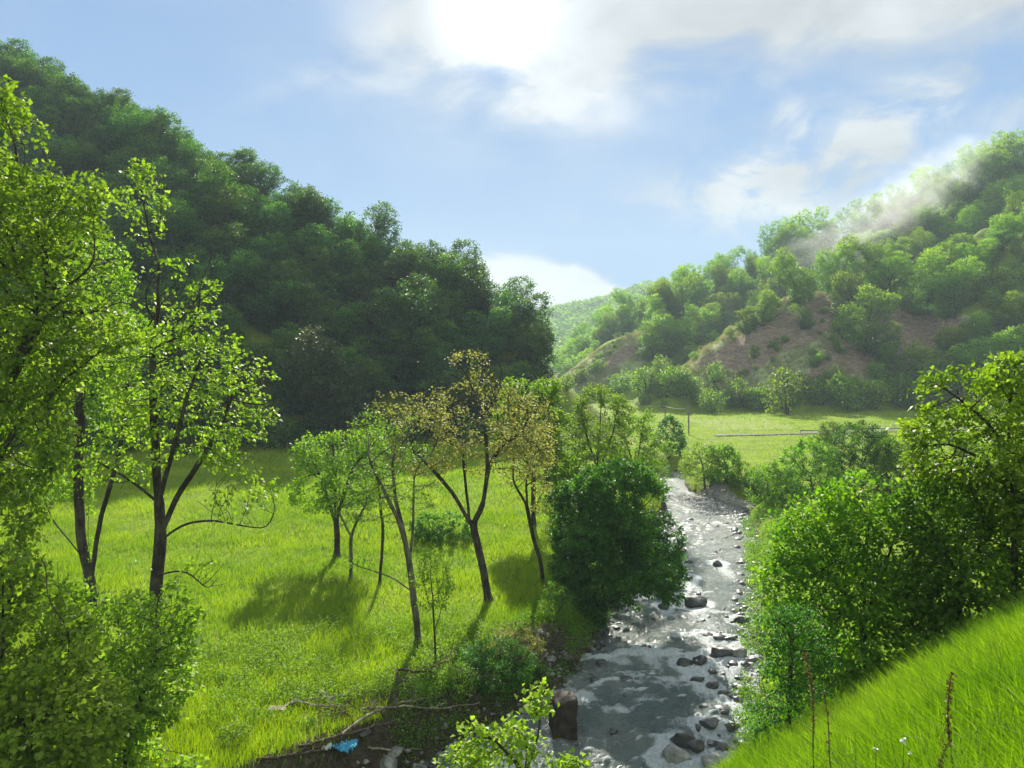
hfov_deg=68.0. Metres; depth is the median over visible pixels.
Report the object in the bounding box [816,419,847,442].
bank shrub
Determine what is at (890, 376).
shrub
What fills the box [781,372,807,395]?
shrub
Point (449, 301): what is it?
broadleaf tree
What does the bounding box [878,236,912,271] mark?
broadleaf tree
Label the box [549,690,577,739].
stone block
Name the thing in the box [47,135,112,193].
broadleaf tree
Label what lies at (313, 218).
broadleaf tree
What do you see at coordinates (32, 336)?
tall tree
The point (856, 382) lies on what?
shrub
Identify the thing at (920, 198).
broadleaf tree
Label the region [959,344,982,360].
shrub
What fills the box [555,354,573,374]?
broadleaf tree
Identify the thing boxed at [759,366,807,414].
shrub
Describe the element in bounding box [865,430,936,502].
bank shrub
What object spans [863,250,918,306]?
slope tree
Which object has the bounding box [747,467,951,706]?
bank bush
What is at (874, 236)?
slope tree
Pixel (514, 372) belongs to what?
broadleaf tree
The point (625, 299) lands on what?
broadleaf tree
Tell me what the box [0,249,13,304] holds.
broadleaf tree
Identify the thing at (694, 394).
shrub
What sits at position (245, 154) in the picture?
broadleaf tree
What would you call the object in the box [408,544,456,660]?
sapling
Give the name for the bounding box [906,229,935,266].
broadleaf tree
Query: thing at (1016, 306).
slope tree
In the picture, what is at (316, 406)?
broadleaf tree
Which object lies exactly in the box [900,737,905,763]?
white flower
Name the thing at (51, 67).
broadleaf tree
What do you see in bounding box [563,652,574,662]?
bank rock
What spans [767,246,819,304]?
slope tree
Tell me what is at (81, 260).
broadleaf tree
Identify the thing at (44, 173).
broadleaf tree
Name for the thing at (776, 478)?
bank shrub
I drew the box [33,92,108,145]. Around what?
broadleaf tree
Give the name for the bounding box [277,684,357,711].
driftwood branch
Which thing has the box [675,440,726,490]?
riverside tree
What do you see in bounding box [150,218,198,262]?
broadleaf tree
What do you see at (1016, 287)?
shrub
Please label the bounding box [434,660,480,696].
bank shrub
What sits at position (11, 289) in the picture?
broadleaf tree
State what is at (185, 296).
broadleaf tree
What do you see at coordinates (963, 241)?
shrub
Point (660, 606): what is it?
river rock
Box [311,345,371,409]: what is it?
broadleaf tree
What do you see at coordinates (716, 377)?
shrub
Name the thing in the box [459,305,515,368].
broadleaf tree
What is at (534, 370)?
broadleaf tree
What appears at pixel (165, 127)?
broadleaf tree
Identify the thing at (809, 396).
shrub
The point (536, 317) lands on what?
broadleaf tree
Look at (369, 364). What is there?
broadleaf tree
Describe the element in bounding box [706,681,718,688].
river rock
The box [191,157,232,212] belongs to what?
broadleaf tree
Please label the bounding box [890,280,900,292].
shrub
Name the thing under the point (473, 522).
maple tree
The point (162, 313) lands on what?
broadleaf tree
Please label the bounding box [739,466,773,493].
bank shrub
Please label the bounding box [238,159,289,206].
broadleaf tree
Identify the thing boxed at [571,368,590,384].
shrub
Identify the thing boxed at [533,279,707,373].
distant wood
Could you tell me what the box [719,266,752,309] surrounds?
broadleaf tree
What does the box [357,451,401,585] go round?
field tree
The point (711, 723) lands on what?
river rock
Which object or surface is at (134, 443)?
shrub
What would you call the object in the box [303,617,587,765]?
brushwood
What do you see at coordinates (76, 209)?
broadleaf tree
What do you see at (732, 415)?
bank grass
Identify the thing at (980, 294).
shrub
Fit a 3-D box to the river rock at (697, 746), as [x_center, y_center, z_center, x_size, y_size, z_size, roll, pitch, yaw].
[5.906,11.638,24.368,0.636,0.500,0.481,-4,1,-8]
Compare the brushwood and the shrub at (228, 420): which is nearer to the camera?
the brushwood
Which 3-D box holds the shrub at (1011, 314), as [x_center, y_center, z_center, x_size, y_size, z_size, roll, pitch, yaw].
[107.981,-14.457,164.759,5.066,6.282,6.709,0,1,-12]
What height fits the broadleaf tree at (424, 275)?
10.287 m
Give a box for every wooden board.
[268,705,285,710]
[318,690,331,700]
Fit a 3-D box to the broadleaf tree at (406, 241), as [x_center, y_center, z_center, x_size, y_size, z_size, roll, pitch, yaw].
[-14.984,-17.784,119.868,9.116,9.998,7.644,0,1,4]
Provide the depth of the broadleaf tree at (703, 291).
287.45 m
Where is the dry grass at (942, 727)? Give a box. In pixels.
[700,606,1023,767]
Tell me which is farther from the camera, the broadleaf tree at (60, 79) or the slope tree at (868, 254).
the slope tree at (868, 254)
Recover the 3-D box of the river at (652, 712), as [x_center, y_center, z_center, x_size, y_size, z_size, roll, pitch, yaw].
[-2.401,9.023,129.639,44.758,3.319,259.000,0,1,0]
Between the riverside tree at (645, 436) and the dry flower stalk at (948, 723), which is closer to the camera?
the dry flower stalk at (948, 723)
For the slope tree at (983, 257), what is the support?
on the ground at (852, 357)
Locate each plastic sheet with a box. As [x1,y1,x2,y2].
[321,742,331,749]
[330,739,357,753]
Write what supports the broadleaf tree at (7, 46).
on the ground at (852, 357)
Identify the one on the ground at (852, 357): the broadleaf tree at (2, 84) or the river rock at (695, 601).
the broadleaf tree at (2, 84)
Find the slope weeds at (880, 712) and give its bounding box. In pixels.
[744,616,1014,767]
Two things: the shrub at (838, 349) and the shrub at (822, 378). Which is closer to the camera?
the shrub at (822, 378)
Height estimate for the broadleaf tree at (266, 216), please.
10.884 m
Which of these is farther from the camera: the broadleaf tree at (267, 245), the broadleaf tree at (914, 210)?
the broadleaf tree at (914, 210)
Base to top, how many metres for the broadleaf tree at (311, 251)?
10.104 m
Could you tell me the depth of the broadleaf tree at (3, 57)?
130.93 m
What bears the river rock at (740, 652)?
in the river at (652, 712)
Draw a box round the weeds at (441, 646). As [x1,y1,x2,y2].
[4,608,539,728]
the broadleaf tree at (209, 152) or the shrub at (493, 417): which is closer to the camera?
the shrub at (493, 417)
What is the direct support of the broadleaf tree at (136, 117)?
on the ground at (852, 357)
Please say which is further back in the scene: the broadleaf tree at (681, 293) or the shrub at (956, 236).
the broadleaf tree at (681, 293)
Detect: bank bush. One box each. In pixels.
[736,597,845,748]
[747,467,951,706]
[863,448,1023,650]
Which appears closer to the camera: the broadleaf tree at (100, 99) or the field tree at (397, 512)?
the field tree at (397, 512)
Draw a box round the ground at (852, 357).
[0,135,1023,767]
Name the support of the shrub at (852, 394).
on the ground at (852, 357)
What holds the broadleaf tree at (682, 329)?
on the ground at (852, 357)
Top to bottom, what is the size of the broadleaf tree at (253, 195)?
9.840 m
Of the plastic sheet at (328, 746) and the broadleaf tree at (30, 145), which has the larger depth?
the broadleaf tree at (30, 145)
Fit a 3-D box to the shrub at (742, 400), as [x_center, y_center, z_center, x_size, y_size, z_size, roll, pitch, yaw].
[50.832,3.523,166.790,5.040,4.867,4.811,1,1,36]
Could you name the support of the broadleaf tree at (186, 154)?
on the ground at (852, 357)
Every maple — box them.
[432,677,591,767]
[886,348,1023,600]
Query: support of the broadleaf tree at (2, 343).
on the ground at (852, 357)
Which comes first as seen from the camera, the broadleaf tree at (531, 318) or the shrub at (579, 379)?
the broadleaf tree at (531, 318)
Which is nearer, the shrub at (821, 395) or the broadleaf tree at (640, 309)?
the shrub at (821, 395)
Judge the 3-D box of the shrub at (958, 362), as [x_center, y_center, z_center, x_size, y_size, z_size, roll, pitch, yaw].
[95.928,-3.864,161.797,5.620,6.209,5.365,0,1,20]
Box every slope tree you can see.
[733,305,758,333]
[748,289,783,326]
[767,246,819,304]
[787,303,816,329]
[808,351,824,366]
[810,241,860,297]
[824,283,905,357]
[826,270,879,319]
[834,235,898,288]
[858,229,892,259]
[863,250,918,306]
[872,340,900,367]
[887,215,928,259]
[894,339,954,395]
[900,247,956,315]
[908,205,961,245]
[917,255,985,319]
[922,240,957,275]
[928,175,981,225]
[928,326,971,361]
[945,323,1023,392]
[950,237,1001,272]
[954,144,1022,200]
[964,310,999,346]
[979,211,1023,251]
[989,131,1023,184]
[991,290,1023,334]
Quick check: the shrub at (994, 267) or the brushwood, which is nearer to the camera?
the brushwood
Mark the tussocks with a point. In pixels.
(722, 337)
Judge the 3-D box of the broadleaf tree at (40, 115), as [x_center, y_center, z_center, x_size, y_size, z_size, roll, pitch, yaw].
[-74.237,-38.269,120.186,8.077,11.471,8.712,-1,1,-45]
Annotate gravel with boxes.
[356,481,779,767]
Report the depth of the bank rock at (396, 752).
22.90 m
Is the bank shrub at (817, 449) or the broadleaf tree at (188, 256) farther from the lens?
the broadleaf tree at (188, 256)
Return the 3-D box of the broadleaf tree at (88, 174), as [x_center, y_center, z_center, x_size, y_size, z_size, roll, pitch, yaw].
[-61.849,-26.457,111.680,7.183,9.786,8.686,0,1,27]
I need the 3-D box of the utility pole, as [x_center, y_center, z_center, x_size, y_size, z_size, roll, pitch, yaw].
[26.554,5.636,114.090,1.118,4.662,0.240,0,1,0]
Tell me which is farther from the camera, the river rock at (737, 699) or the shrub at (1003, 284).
the shrub at (1003, 284)
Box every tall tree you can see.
[0,74,160,566]
[7,227,169,627]
[67,157,281,690]
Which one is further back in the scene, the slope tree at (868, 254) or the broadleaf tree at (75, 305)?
the slope tree at (868, 254)
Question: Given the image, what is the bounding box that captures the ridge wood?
[550,128,1023,372]
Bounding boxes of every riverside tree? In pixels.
[559,382,640,476]
[603,408,673,501]
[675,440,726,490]
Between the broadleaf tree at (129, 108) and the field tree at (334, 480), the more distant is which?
the broadleaf tree at (129, 108)
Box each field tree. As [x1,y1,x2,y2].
[282,426,391,557]
[325,474,382,579]
[341,408,442,647]
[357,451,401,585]
[486,372,583,525]
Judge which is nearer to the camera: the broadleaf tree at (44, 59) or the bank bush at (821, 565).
the bank bush at (821, 565)
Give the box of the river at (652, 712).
[422,470,762,767]
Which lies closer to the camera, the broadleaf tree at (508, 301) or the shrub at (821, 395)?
the broadleaf tree at (508, 301)
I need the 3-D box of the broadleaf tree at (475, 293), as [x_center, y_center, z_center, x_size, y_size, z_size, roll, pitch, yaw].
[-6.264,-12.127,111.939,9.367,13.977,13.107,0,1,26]
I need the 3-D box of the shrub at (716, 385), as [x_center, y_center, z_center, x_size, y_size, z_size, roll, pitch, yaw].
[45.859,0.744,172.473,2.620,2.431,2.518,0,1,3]
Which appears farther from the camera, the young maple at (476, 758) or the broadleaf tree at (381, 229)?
the broadleaf tree at (381, 229)
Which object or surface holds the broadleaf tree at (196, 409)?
on the ground at (852, 357)
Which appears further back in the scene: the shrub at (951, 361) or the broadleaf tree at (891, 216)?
the broadleaf tree at (891, 216)
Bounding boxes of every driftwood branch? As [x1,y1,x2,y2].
[256,733,337,761]
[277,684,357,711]
[290,698,347,706]
[298,705,430,747]
[342,687,429,734]
[362,700,479,709]
[367,743,420,750]
[395,640,456,683]
[449,667,495,676]
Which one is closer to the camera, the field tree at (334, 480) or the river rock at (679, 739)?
the river rock at (679, 739)
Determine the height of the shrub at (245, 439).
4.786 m
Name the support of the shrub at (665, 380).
on the ground at (852, 357)
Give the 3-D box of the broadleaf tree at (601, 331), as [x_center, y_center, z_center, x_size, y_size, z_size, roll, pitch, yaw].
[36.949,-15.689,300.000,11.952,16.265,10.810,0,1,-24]
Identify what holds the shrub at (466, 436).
on the ground at (852, 357)
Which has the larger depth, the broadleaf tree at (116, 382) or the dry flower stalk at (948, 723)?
the broadleaf tree at (116, 382)
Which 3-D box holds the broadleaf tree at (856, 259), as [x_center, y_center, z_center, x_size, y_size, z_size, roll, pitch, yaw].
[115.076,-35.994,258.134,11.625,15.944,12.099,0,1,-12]
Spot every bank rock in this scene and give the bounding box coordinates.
[358,729,371,736]
[380,755,396,767]
[387,746,403,757]
[532,628,544,634]
[547,656,555,661]
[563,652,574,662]
[573,663,584,670]
[593,634,602,642]
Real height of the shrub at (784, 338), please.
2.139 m
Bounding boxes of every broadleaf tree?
[0,37,32,58]
[0,49,14,77]
[0,50,32,88]
[0,77,10,134]
[0,105,42,158]
[0,162,36,220]
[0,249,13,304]
[0,287,28,347]
[1,137,83,194]
[1,277,23,341]
[2,155,33,171]
[2,234,67,289]
[3,134,62,187]
[5,56,65,86]
[8,206,85,262]
[9,52,41,83]
[10,99,53,141]
[11,56,57,97]
[12,329,100,414]
[13,84,41,103]
[16,264,74,296]
[18,85,76,132]
[21,104,68,153]
[24,286,120,339]
[27,125,85,184]
[28,162,78,217]
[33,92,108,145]
[35,64,64,88]
[39,72,99,116]
[40,238,112,292]
[45,76,97,132]
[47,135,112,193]
[56,296,161,374]
[57,112,111,173]
[68,197,131,265]
[70,171,133,216]
[74,172,119,197]
[77,195,143,269]
[79,238,150,301]
[80,110,152,175]
[83,89,120,119]
[86,104,129,154]
[86,347,148,412]
[88,86,135,141]
[91,270,148,308]
[96,146,146,202]
[99,149,175,209]
[100,196,183,279]
[102,97,154,126]
[103,95,138,115]
[108,105,174,164]
[108,239,174,308]
[115,128,168,173]
[120,284,200,376]
[122,104,160,156]
[124,282,183,334]
[127,209,169,260]
[129,160,199,225]
[131,360,196,429]
[134,111,186,168]
[138,198,213,277]
[141,162,199,212]
[147,243,212,314]
[148,189,203,241]
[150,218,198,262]
[159,272,224,354]
[161,332,234,393]
[166,125,197,151]
[168,137,203,193]
[168,381,233,447]
[176,183,254,262]
[180,140,218,185]
[181,160,247,241]
[184,248,263,328]
[186,155,233,194]
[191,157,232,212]
[191,220,253,296]
[193,151,233,165]
[196,303,252,365]
[205,342,276,407]
[220,162,257,213]
[228,146,269,197]
[232,250,283,317]
[233,184,278,235]
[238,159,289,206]
[240,231,293,288]
[241,200,298,259]
[242,321,308,383]
[255,184,279,200]
[257,257,327,332]
[259,223,303,271]
[261,183,319,242]
[263,348,322,415]
[265,179,318,231]
[270,245,332,292]
[273,324,378,440]
[286,280,351,362]
[288,357,370,435]
[289,191,342,259]
[291,197,329,248]
[292,223,355,295]
[300,196,369,260]
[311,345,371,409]
[325,238,377,304]
[329,211,394,273]
[340,356,396,425]
[343,265,395,328]
[345,335,403,389]
[347,200,401,258]
[357,233,390,285]
[363,241,427,297]
[363,273,449,369]
[377,327,444,393]
[390,244,433,286]
[391,237,422,283]
[392,271,434,335]
[405,326,461,401]
[411,251,467,328]
[413,370,490,438]
[416,238,482,297]
[420,289,472,353]
[421,312,487,380]
[427,251,486,314]
[434,258,498,336]
[455,363,513,422]
[458,263,503,328]
[459,256,488,321]
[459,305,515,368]
[468,275,537,332]
[484,288,534,351]
[494,322,559,384]
[495,360,531,396]
[501,291,558,362]
[508,364,555,406]
[510,308,545,340]
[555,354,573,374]
[584,331,605,351]
[589,324,612,345]
[600,310,626,339]
[610,287,641,316]
[627,298,648,331]
[634,320,672,361]
[638,313,677,352]
[644,280,684,321]
[645,278,676,310]
[649,277,679,313]
[649,309,685,345]
[662,316,703,362]
[664,271,702,320]
[669,341,698,367]
[678,311,706,347]
[682,275,720,305]
[690,292,725,318]
[697,301,724,338]
[710,263,739,295]
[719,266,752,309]
[719,292,748,329]
[736,255,763,281]
[745,292,760,308]
[751,255,783,293]
[756,278,792,300]
[764,262,796,295]
[771,222,803,260]
[802,242,836,273]
[804,251,841,283]
[815,277,835,290]
[822,232,865,267]
[837,257,860,282]
[842,266,864,284]
[861,244,901,270]
[874,202,905,238]
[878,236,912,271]
[884,192,919,222]
[901,201,927,233]
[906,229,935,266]
[907,196,938,220]
[948,205,988,236]
[971,162,1010,183]
[995,174,1023,219]
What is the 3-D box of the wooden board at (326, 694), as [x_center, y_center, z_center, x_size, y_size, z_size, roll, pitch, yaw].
[-5.988,9.980,24.342,0.578,0.035,0.153,15,28,42]
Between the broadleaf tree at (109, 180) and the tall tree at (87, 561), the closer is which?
the tall tree at (87, 561)
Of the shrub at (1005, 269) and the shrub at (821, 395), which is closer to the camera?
the shrub at (821, 395)
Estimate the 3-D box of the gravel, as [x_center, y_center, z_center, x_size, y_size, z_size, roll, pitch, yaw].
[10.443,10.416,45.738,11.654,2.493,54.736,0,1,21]
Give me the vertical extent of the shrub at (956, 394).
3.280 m
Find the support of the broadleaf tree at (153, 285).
on the ground at (852, 357)
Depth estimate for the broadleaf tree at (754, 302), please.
254.88 m
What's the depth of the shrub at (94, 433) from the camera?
75.31 m
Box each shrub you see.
[0,401,27,449]
[52,392,110,440]
[84,412,127,453]
[104,421,148,450]
[141,410,186,444]
[167,418,216,454]
[210,408,239,434]
[215,717,256,747]
[229,408,272,447]
[256,415,300,448]
[289,421,324,443]
[313,408,351,441]
[345,408,380,442]
[372,404,401,430]
[394,418,430,441]
[408,510,471,543]
[413,397,466,437]
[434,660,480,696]
[448,411,482,441]
[452,634,539,694]
[472,404,501,434]
[486,624,546,664]
[528,662,557,687]
[537,452,597,525]
[537,581,573,623]
[559,373,574,390]
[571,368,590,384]
[574,368,589,379]
[586,357,608,373]
[607,368,636,392]
[625,365,659,394]
[636,391,651,399]
[637,392,653,405]
[647,367,663,386]
[651,462,675,476]
[652,354,671,374]
[652,386,663,397]
[656,365,683,397]
[660,399,667,406]
[673,367,706,397]
[675,365,691,387]
[689,351,697,358]
[689,385,717,405]
[696,385,729,412]
[704,361,725,382]
[710,382,719,390]
[710,389,730,403]
[721,394,738,408]
[723,327,733,335]
[723,375,749,407]
[726,461,751,486]
[731,390,751,408]
[737,367,748,375]
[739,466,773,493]
[740,387,762,407]
[742,381,773,403]
[743,459,804,506]
[744,386,771,409]
[748,344,759,358]
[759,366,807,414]
[769,337,780,346]
[773,344,781,350]
[778,434,843,498]
[780,334,789,341]
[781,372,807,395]
[787,373,817,393]
[792,398,801,406]
[801,390,821,405]
[806,379,838,405]
[807,349,817,355]
[808,373,839,385]
[811,382,833,402]
[814,362,848,388]
[815,376,837,391]
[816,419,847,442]
[818,390,835,403]
[819,306,828,313]
[822,371,869,411]
[823,420,896,493]
[824,352,831,360]
[832,343,844,351]
[832,393,844,405]
[847,376,862,390]
[855,384,880,401]
[858,377,895,410]
[863,360,888,379]
[865,390,884,403]
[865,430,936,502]
[868,378,893,388]
[879,371,907,390]
[880,358,913,377]
[882,371,916,406]
[886,376,912,405]
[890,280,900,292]
[893,322,902,330]
[907,280,922,293]
[911,378,952,408]
[916,431,989,493]
[939,351,965,369]
[946,389,965,401]
[947,231,967,248]
[947,381,972,400]
[949,353,973,372]
[951,235,977,247]
[951,237,973,252]
[952,373,975,391]
[952,380,972,395]
[956,316,979,333]
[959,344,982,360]
[965,326,992,341]
[974,264,991,284]
[975,285,1000,301]
[979,246,1000,262]
[980,240,1000,257]
[983,259,999,272]
[989,284,1006,297]
[992,264,1017,286]
[992,306,1023,328]
[998,279,1015,294]
[999,260,1007,269]
[999,328,1023,347]
[1000,278,1023,292]
[1001,205,1016,215]
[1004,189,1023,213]
[1005,285,1023,294]
[1016,212,1023,220]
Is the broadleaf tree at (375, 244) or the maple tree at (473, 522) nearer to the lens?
the maple tree at (473, 522)
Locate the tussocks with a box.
[569,284,976,403]
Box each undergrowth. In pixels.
[373,559,621,767]
[723,495,814,747]
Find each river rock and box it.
[658,603,668,609]
[661,744,691,763]
[669,732,695,748]
[676,657,693,666]
[684,596,707,607]
[686,739,704,753]
[690,676,703,681]
[692,655,707,665]
[699,631,712,635]
[699,717,719,729]
[701,752,725,767]
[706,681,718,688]
[707,739,716,745]
[709,645,733,657]
[712,560,722,566]
[713,741,728,750]
[724,636,737,640]
[724,722,739,731]
[732,647,746,657]
[733,616,749,624]
[734,697,744,702]
[741,661,750,665]
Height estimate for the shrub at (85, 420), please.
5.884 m
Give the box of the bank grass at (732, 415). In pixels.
[603,406,1023,700]
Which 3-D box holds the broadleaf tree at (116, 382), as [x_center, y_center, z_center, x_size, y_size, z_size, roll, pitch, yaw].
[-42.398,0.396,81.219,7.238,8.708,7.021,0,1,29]
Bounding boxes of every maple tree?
[367,349,561,602]
[493,424,559,584]
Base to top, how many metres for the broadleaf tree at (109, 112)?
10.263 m
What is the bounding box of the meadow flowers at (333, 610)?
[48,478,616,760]
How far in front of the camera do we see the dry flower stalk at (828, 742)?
5.22 m
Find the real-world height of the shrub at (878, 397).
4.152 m
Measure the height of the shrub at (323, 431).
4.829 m
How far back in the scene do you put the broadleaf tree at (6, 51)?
135.72 m
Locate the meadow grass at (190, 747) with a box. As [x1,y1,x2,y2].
[0,433,662,767]
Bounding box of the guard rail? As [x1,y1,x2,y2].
[800,425,1021,434]
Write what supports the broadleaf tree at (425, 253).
on the ground at (852, 357)
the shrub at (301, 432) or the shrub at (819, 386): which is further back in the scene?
the shrub at (819, 386)
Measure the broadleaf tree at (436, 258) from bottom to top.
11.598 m
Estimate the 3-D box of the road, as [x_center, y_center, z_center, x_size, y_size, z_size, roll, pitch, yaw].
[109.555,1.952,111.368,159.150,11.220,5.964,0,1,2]
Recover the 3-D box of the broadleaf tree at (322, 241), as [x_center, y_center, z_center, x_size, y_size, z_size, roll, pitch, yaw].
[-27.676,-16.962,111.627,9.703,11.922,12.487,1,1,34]
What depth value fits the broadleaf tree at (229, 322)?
88.19 m
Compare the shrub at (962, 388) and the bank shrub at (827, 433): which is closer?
the bank shrub at (827, 433)
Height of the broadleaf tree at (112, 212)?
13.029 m
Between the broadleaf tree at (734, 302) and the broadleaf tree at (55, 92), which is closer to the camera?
the broadleaf tree at (55, 92)
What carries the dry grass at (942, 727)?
on the ground at (852, 357)
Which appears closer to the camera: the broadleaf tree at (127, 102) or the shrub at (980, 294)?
the broadleaf tree at (127, 102)
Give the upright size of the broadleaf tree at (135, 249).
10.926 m
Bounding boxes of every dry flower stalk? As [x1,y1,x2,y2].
[803,652,816,767]
[821,691,832,767]
[935,740,948,767]
[942,672,957,767]
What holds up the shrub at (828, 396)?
on the ground at (852, 357)
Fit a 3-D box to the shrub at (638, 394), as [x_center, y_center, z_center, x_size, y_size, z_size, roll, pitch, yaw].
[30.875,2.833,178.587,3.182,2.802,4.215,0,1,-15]
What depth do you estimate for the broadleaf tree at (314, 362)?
83.25 m
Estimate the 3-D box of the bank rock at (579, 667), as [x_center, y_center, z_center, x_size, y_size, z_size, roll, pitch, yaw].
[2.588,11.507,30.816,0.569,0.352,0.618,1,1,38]
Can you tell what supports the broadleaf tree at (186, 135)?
on the ground at (852, 357)
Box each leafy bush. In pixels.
[0,536,145,767]
[29,573,212,767]
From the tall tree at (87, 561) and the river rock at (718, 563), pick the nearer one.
the tall tree at (87, 561)
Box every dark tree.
[539,454,690,627]
[654,414,690,458]
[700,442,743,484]
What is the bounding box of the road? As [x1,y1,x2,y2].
[713,428,982,435]
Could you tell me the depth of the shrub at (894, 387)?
160.68 m
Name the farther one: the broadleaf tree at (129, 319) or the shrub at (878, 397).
the shrub at (878, 397)
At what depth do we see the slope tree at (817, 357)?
168.72 m
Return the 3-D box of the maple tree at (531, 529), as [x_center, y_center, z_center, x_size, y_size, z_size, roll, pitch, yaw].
[0.845,5.961,37.386,2.908,8.219,2.871,1,1,38]
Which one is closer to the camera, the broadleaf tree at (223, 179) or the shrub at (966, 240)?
the broadleaf tree at (223, 179)
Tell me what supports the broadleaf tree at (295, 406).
on the ground at (852, 357)
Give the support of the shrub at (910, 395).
on the ground at (852, 357)
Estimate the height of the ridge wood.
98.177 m
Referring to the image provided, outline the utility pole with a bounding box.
[685,406,691,433]
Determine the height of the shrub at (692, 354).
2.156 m
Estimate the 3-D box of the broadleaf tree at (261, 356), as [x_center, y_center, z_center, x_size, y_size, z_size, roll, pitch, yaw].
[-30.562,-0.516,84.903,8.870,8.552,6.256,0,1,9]
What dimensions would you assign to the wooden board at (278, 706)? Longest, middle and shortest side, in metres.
0.524 x 0.262 x 0.035 m
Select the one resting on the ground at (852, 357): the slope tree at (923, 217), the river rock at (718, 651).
the slope tree at (923, 217)
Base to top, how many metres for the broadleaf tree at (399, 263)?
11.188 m
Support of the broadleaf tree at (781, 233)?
on the ground at (852, 357)
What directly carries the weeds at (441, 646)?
on the ground at (852, 357)
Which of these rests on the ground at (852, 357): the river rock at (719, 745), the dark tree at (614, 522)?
the dark tree at (614, 522)
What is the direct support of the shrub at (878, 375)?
on the ground at (852, 357)
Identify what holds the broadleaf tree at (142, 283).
on the ground at (852, 357)
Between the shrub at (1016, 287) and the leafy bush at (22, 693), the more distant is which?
the shrub at (1016, 287)
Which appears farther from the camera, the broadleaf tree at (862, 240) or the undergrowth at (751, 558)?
the broadleaf tree at (862, 240)
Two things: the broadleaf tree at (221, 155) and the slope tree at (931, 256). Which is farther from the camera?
the slope tree at (931, 256)
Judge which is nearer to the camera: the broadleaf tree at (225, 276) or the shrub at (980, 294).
the broadleaf tree at (225, 276)
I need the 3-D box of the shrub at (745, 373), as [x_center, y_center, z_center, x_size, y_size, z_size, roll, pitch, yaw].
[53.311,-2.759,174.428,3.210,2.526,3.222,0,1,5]
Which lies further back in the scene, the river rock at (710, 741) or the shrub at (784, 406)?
the shrub at (784, 406)
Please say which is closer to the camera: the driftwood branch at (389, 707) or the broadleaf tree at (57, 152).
the driftwood branch at (389, 707)
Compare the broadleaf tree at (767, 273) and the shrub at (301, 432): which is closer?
the shrub at (301, 432)
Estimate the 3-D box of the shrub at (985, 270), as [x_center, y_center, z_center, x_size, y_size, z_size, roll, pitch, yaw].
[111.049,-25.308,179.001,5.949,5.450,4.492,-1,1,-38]
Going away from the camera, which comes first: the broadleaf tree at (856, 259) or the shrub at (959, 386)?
the shrub at (959, 386)
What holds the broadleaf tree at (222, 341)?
on the ground at (852, 357)
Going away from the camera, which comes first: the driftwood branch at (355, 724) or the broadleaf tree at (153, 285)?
the driftwood branch at (355, 724)
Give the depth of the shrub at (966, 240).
198.34 m
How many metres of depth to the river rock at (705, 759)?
23.06 m
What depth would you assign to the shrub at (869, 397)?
158.66 m
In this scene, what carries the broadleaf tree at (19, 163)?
on the ground at (852, 357)
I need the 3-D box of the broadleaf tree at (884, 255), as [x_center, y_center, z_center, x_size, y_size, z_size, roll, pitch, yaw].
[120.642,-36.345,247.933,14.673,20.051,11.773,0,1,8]
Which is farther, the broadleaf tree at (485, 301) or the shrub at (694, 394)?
the shrub at (694, 394)
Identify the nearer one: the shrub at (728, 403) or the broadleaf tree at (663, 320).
the shrub at (728, 403)
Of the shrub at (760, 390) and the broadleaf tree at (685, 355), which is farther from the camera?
the broadleaf tree at (685, 355)
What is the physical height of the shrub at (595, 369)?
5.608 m
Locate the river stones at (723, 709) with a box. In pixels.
[415,513,775,767]
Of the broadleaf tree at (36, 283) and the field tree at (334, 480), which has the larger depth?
the broadleaf tree at (36, 283)
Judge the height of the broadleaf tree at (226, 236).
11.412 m
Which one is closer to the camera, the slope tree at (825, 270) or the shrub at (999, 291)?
the shrub at (999, 291)
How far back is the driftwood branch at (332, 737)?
22.42 m
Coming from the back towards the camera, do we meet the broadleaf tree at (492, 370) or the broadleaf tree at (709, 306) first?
the broadleaf tree at (709, 306)
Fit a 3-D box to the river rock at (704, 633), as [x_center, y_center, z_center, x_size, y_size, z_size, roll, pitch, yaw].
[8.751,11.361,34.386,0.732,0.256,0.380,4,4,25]
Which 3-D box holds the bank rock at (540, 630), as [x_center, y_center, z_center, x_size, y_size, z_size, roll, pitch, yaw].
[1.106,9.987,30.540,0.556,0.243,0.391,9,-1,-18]
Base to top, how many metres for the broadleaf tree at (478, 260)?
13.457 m
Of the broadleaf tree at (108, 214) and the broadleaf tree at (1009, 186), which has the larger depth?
the broadleaf tree at (1009, 186)
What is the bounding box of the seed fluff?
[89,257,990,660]
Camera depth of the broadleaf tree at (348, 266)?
108.96 m
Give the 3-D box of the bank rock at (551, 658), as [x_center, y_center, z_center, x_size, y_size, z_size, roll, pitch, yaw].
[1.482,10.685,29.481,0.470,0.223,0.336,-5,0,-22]
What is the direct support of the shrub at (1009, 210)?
on the ground at (852, 357)
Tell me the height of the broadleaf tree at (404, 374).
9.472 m
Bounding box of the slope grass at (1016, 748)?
[695,583,1023,767]
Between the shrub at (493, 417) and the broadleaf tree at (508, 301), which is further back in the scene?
the broadleaf tree at (508, 301)
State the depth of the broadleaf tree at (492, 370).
95.25 m
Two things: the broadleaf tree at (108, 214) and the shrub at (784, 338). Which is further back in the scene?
the shrub at (784, 338)
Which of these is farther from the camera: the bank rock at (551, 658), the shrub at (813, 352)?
the shrub at (813, 352)
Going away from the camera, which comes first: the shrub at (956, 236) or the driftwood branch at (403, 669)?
the driftwood branch at (403, 669)
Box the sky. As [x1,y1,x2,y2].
[0,0,1023,309]
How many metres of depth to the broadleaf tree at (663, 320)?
228.98 m
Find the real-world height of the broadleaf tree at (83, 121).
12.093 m

